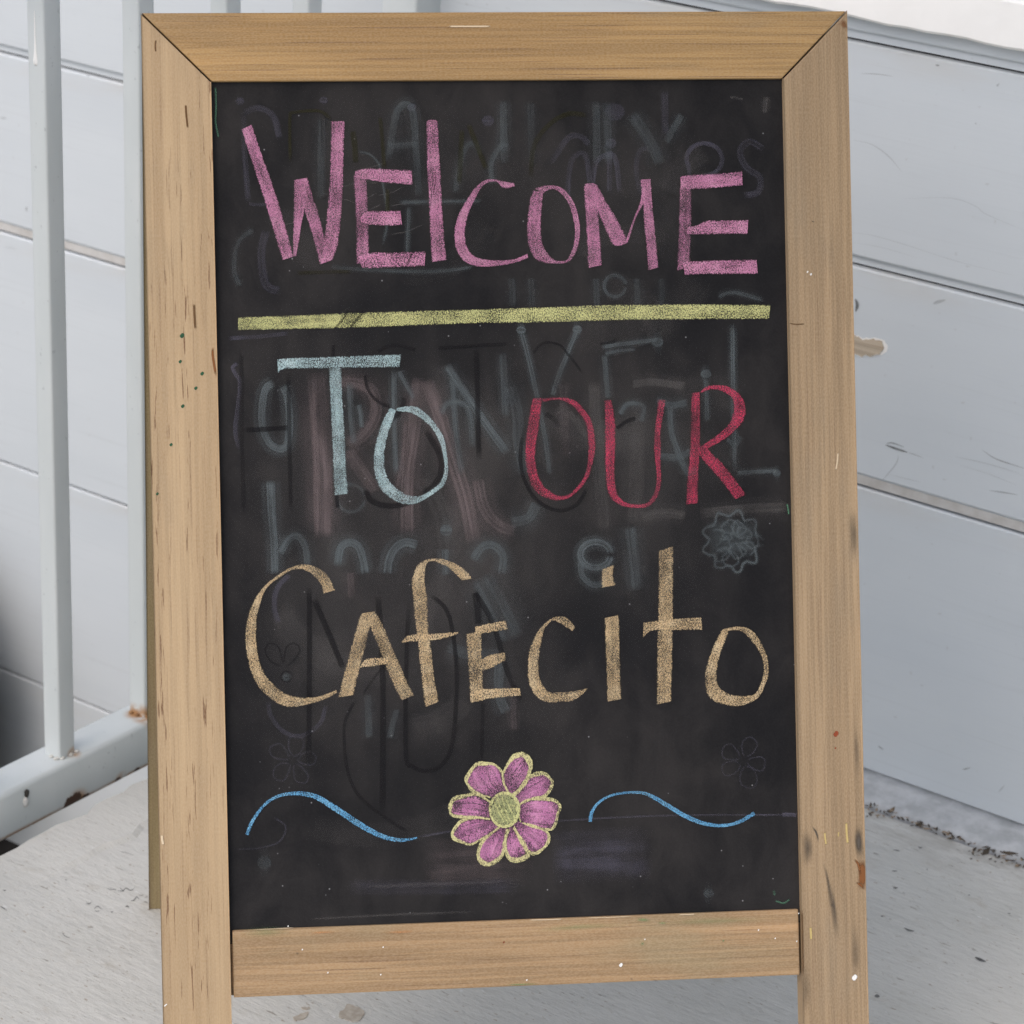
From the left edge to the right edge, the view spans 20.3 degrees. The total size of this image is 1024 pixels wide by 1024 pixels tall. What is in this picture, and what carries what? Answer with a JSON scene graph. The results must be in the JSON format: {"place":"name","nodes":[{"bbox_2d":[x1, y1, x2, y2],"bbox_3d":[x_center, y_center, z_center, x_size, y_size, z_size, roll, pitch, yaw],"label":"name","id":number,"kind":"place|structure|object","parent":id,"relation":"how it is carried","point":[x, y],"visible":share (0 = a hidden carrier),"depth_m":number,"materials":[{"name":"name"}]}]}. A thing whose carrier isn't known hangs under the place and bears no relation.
{"place":"outdoors","nodes":[
{"label":"outdoors","id":0,"kind":"place"},
{"label":"ground","id":1,"kind":"structure","parent":0,"visible":0},
{"bbox_2d":[0,839,19,855],"bbox_3d":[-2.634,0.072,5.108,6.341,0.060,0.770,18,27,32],"label":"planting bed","id":2,"kind":"object","parent":1,"relation":"on","point":[6,845],"depth_m":4.23,"materials":[{"name":"soil"}]},
{"bbox_2d":[0,0,440,840],"bbox_3d":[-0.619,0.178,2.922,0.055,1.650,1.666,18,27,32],"label":"metal railing","id":3,"kind":"object","parent":1,"relation":"on","point":[66,766],"visible":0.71,"depth_m":3.05,"materials":[{"name":"white metal"}]},
{"bbox_2d":[0,0,1023,865],"bbox_3d":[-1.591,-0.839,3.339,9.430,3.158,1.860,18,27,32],"label":"house wall","id":4,"kind":"structure","parent":1,"relation":"on","point":[936,126],"depth_m":3.14,"materials":[{"name":"white paint"}]},
{"bbox_2d":[0,779,1023,1023],"bbox_3d":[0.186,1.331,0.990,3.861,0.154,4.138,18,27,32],"label":"porch deck","id":5,"kind":"structure","parent":4,"relation":"attached to","point":[80,931],"depth_m":2.87,"materials":[{"name":"grey paint"}]},
{"bbox_2d":[141,11,868,1023],"bbox_3d":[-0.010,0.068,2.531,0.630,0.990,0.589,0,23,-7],"label":"chalkboard sign","id":6,"kind":"object","parent":5,"relation":"on","point":[503,587],"visible":1,"depth_m":2.46,"materials":[{"name":"brown wood"}]},
{"bbox_2d":[866,802,1023,867],"bbox_3d":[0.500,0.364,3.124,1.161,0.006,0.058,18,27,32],"label":"leaf litter","id":7,"kind":"object","parent":5,"relation":"on","point":[920,825],"visible":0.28,"depth_m":3.14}
]}

